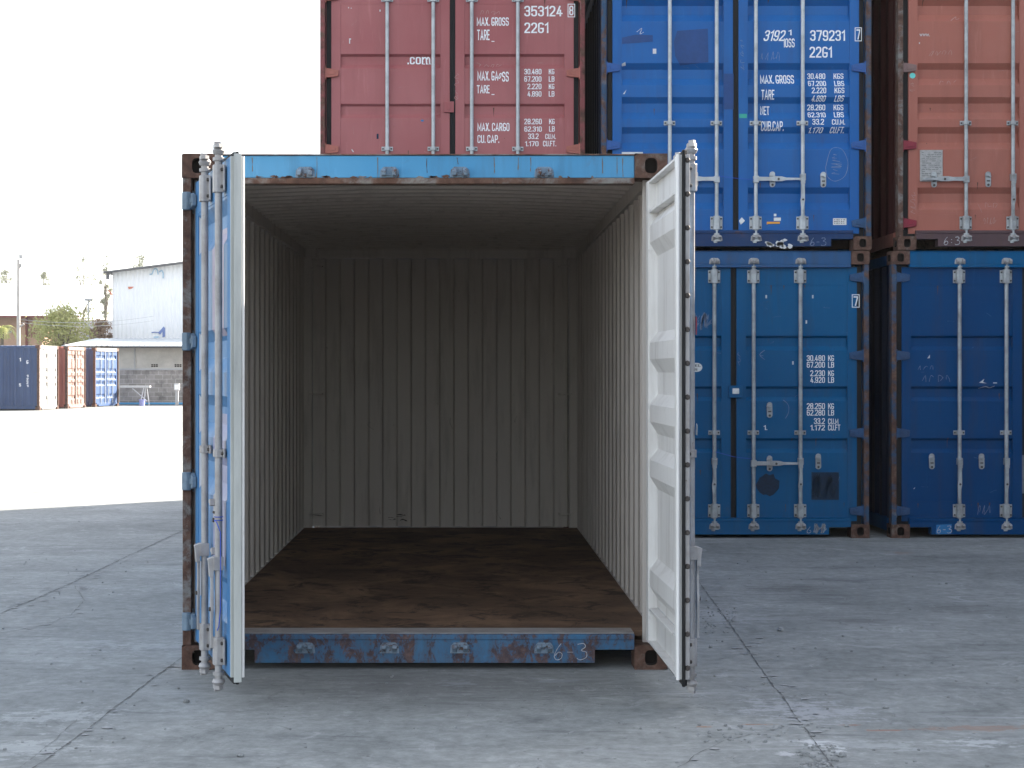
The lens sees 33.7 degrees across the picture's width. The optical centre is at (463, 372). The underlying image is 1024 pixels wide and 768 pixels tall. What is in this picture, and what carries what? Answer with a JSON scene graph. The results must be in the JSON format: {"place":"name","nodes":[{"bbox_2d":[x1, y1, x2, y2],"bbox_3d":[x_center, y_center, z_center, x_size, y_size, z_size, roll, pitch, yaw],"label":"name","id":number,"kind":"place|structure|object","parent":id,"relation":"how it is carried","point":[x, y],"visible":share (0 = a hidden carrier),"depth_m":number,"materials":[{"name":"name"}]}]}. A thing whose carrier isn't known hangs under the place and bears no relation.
{"place":"outdoors","nodes":[
{"label":"outdoors","id":0,"kind":"place"},
{"bbox_2d":[0,285,112,346],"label":"house","id":1,"kind":"structure","parent":0,"point":[37,299],"depth_m":112.07,"materials":[{"name":"paint"}]},
{"bbox_2d":[103,261,182,346],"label":"warehouse","id":2,"kind":"structure","parent":0,"point":[147,292],"depth_m":95.02,"materials":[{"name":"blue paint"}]},
{"bbox_2d":[119,368,182,402],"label":"block wall","id":3,"kind":"structure","parent":0,"point":[161,382],"depth_m":78.50,"materials":[{"name":"grey concrete"}]},
{"bbox_2d":[0,0,319,319],"label":"sky","id":4,"kind":"structure","parent":0,"point":[102,102],"materials":[{"name":"white"}]},
{"bbox_2d":[314,526,568,527],"bbox_3d":[-0.140,0.194,18.410,2.438,2.592,6.095,0,0,0],"label":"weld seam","id":5,"kind":"object","parent":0,"point":[436,526],"visible":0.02,"depth_m":15.41,"materials":[{"name":"metal"}]},
{"bbox_2d":[320,0,584,153],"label":"shipping container","id":6,"kind":"object","parent":5,"relation":"on","point":[452,76],"visible":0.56,"depth_m":15.55,"materials":[{"name":"metal"}]},
{"bbox_2d":[325,0,452,153],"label":"door","id":7,"kind":"structure","parent":6,"relation":"in","point":[389,70],"depth_m":15.55,"materials":[{"name":"red paint"}]},
{"bbox_2d":[444,0,579,153],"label":"door","id":8,"kind":"structure","parent":6,"relation":"in","point":[516,72],"depth_m":15.55,"materials":[{"name":"red paint"}]},
{"bbox_2d":[0,405,1023,767],"bbox_3d":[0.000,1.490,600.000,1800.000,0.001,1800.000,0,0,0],"label":"ground","id":9,"kind":"structure","parent":0,"point":[112,489],"depth_m":8.43,"materials":[{"name":"concrete"}]},
{"bbox_2d":[0,269,13,283],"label":"tree","id":10,"kind":"object","parent":9,"relation":"on","point":[4,278],"visible":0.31,"depth_m":174.73,"materials":[{"name":"green plant"}]},
{"bbox_2d":[0,325,23,345],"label":"palm","id":11,"kind":"object","parent":9,"relation":"on","point":[3,331],"visible":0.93,"depth_m":89.92,"materials":[{"name":"green plant"}]},
{"bbox_2d":[16,254,24,345],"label":"utility pole","id":12,"kind":"object","parent":9,"relation":"on","point":[19,324],"visible":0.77,"depth_m":87.92,"materials":[{"name":"concrete"}]},
{"bbox_2d":[20,316,152,322],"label":"power line","id":13,"kind":"object","parent":12,"relation":"attached to","point":[85,322],"visible":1,"depth_m":87.99,"materials":[{"name":"paint"}]},
{"bbox_2d":[20,320,153,325],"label":"power line","id":14,"kind":"object","parent":12,"relation":"attached to","point":[104,325],"visible":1,"depth_m":87.99,"materials":[{"name":"paint"}]},
{"bbox_2d":[0,345,58,409],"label":"shipping container","id":15,"kind":"object","parent":9,"relation":"on","point":[28,376],"visible":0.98,"depth_m":67.11,"materials":[{"name":"metal"}]},
{"bbox_2d":[40,348,47,406],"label":"door","id":16,"kind":"structure","parent":15,"relation":"in","point":[43,352],"depth_m":67.64,"materials":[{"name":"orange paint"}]},
{"bbox_2d":[48,349,56,406],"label":"door","id":17,"kind":"structure","parent":15,"relation":"in","point":[52,354],"depth_m":68.80,"materials":[{"name":"white paint"}]},
{"bbox_2d":[36,269,53,284],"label":"tree","id":18,"kind":"object","parent":9,"relation":"on","point":[43,276],"visible":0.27,"depth_m":174.92,"materials":[{"name":"green plant"}]},
{"bbox_2d":[25,299,103,346],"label":"tree","id":19,"kind":"object","parent":9,"relation":"on","point":[61,332],"visible":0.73,"depth_m":92.52,"materials":[{"name":"green plant"}]},
{"bbox_2d":[58,346,85,408],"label":"shipping container","id":20,"kind":"object","parent":9,"relation":"on","point":[71,377],"visible":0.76,"depth_m":71.06,"materials":[{"name":"metal"}]},
{"bbox_2d":[68,350,75,404],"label":"door","id":21,"kind":"structure","parent":20,"relation":"in","point":[71,353],"depth_m":71.07,"materials":[{"name":"red paint"}]},
{"bbox_2d":[76,350,83,403],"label":"door","id":22,"kind":"structure","parent":20,"relation":"in","point":[79,354],"depth_m":72.13,"materials":[{"name":"red paint"}]},
{"bbox_2d":[71,253,100,318],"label":"tree","id":23,"kind":"object","parent":9,"relation":"on","point":[83,280],"visible":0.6,"depth_m":174.91,"materials":[{"name":"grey plant"}]},
{"bbox_2d":[84,298,91,346],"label":"street lamp","id":24,"kind":"object","parent":9,"relation":"on","point":[88,299],"visible":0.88,"depth_m":95.96,"materials":[{"name":"metal"}]},
{"bbox_2d":[85,318,112,346],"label":"tree","id":25,"kind":"object","parent":9,"relation":"on","point":[100,328],"visible":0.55,"depth_m":99.83,"materials":[{"name":"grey plant"}]},
{"bbox_2d":[86,348,118,406],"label":"shipping container","id":26,"kind":"object","parent":9,"relation":"on","point":[102,376],"visible":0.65,"depth_m":74.63,"materials":[{"name":"metal"}]},
{"bbox_2d":[96,351,105,403],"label":"door","id":27,"kind":"structure","parent":26,"relation":"in","point":[100,355],"depth_m":74.51,"materials":[{"name":"blue paint"}]},
{"bbox_2d":[106,351,116,401],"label":"door","id":28,"kind":"structure","parent":26,"relation":"in","point":[111,357],"depth_m":75.54,"materials":[{"name":"blue paint"}]},
{"bbox_2d":[97,253,112,319],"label":"tree","id":29,"kind":"object","parent":9,"relation":"on","point":[105,303],"visible":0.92,"depth_m":174.88,"materials":[{"name":"green plant"}]},
{"bbox_2d":[62,338,182,402],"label":"shed","id":30,"kind":"structure","parent":9,"relation":"on","point":[150,357],"depth_m":84.00,"materials":[{"name":"metal"}]},
{"bbox_2d":[120,386,150,405],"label":"steel trestle","id":31,"kind":"object","parent":9,"relation":"on","point":[143,387],"visible":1,"depth_m":76.38,"materials":[{"name":"white metal"}]},
{"bbox_2d":[132,251,146,267],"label":"tree","id":32,"kind":"object","parent":9,"relation":"on","point":[139,255],"visible":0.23,"depth_m":174.82,"materials":[{"name":"green plant"}]},
{"bbox_2d":[139,399,144,405],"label":"bucket","id":33,"kind":"object","parent":9,"relation":"on","point":[141,402],"visible":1,"depth_m":76.10,"materials":[{"name":"plastic"}]},
{"bbox_2d":[119,403,182,404],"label":"water pipe","id":34,"kind":"object","parent":9,"relation":"on","point":[150,403],"depth_m":78.07,"materials":[{"name":"blue plastic"}]},
{"bbox_2d":[174,384,179,405],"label":"meter box","id":35,"kind":"object","parent":9,"relation":"on","point":[176,387],"visible":1,"depth_m":76.45,"materials":[{"name":"paint"}]},
{"bbox_2d":[236,752,243,756],"bbox_3d":[-0.867,1.482,6.564,0.030,0.016,0.029,0,0,-44],"label":"stone","id":36,"kind":"object","parent":9,"relation":"on","point":[240,754],"visible":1,"depth_m":6.56,"materials":[{"name":"grey stone"}]},
{"bbox_2d":[2,475,833,767],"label":"ground cracks","id":37,"kind":"object","parent":9,"relation":"on","point":[783,697],"visible":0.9,"depth_m":8.09,"materials":[{"name":"grey concrete"}]},
{"bbox_2d":[6,529,849,764],"bbox_3d":[-0.585,1.486,11.949,4.826,0.001,11.087,0,0,0],"label":"crumbled concrete","id":38,"kind":"object","parent":9,"relation":"on","point":[82,587],"visible":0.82,"depth_m":9.49,"materials":[{"name":"grey concrete"}]},
{"bbox_2d":[182,140,701,693],"bbox_3d":[-0.174,0.186,10.955,2.479,2.607,7.167,0,0,0],"label":"shipping container","id":39,"kind":"object","parent":9,"relation":"on","point":[448,342],"visible":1,"depth_m":11.01,"materials":[{"name":"metal"}]},
{"bbox_2d":[190,141,244,690],"bbox_3d":[-1.201,0.195,7.986,0.140,2.464,1.192,0,0,-17],"label":"door","id":40,"kind":"structure","parent":39,"relation":"in","point":[218,343],"depth_m":7.57,"materials":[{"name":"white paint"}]},
{"bbox_2d":[646,140,701,693],"bbox_3d":[0.988,0.195,7.966,0.140,2.464,1.188,0,0,-1],"label":"door","id":41,"kind":"structure","parent":39,"relation":"in","point":[672,552],"depth_m":7.76,"materials":[{"name":"white paint"}]},
{"bbox_2d":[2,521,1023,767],"bbox_3d":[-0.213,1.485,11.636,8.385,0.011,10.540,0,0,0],"label":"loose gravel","id":42,"kind":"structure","parent":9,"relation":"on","point":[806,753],"depth_m":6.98,"materials":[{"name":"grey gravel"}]},
{"bbox_2d":[695,251,869,537],"bbox_3d":[2.442,0.194,18.240,2.438,2.592,6.095,0,0,0],"label":"shipping container","id":43,"kind":"object","parent":9,"relation":"on","point":[782,388],"visible":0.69,"depth_m":15.28,"materials":[{"name":"metal"}]},
{"bbox_2d":[695,258,732,530],"bbox_3d":[1.845,0.195,15.269,1.194,2.464,0.133,0,0,0],"label":"door","id":44,"kind":"structure","parent":43,"relation":"in","point":[714,285],"depth_m":15.28,"materials":[{"name":"blue paint"}]},
{"bbox_2d":[585,0,871,250],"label":"shipping container","id":45,"kind":"object","parent":43,"relation":"on","point":[765,105],"visible":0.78,"depth_m":15.28,"materials":[{"name":"metal"}]},
{"bbox_2d":[585,0,589,13],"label":"shipping container","id":46,"kind":"object","parent":45,"relation":"on","point":[587,2],"depth_m":17.28,"materials":[{"name":"metal"}]},
{"bbox_2d":[606,0,734,242],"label":"door","id":47,"kind":"structure","parent":45,"relation":"in","point":[670,64],"depth_m":15.28,"materials":[{"name":"blue paint"}]},
{"bbox_2d":[735,0,865,242],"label":"door","id":48,"kind":"structure","parent":45,"relation":"in","point":[800,65],"depth_m":15.28,"materials":[{"name":"blue paint"}]},
{"bbox_2d":[729,258,863,530],"bbox_3d":[3.017,0.195,15.269,1.239,2.464,0.133,0,0,0],"label":"door","id":49,"kind":"structure","parent":43,"relation":"in","point":[795,392],"depth_m":15.28,"materials":[{"name":"blue paint"}]},
{"bbox_2d":[838,752,846,757],"bbox_3d":[1.471,1.480,6.556,0.035,0.020,0.036,0,0,22],"label":"stone","id":50,"kind":"object","parent":9,"relation":"on","point":[842,754],"visible":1,"depth_m":6.54,"materials":[{"name":"grey stone"}]},
{"bbox_2d":[869,251,1023,537],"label":"shipping container","id":51,"kind":"object","parent":9,"relation":"on","point":[946,392],"visible":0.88,"depth_m":15.28,"materials":[{"name":"metal"}]},
{"bbox_2d":[870,0,1023,259],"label":"shipping container","id":52,"kind":"object","parent":51,"relation":"on","point":[947,125],"visible":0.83,"depth_m":15.28,"materials":[{"name":"metal"}]},
{"bbox_2d":[903,0,1023,242],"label":"door","id":53,"kind":"structure","parent":52,"relation":"in","point":[963,60],"depth_m":15.28,"materials":[{"name":"red metal"}]},
{"bbox_2d":[897,258,1023,530],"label":"door","id":54,"kind":"structure","parent":51,"relation":"in","point":[960,330],"depth_m":15.28,"materials":[{"name":"blue paint"}]}
]}

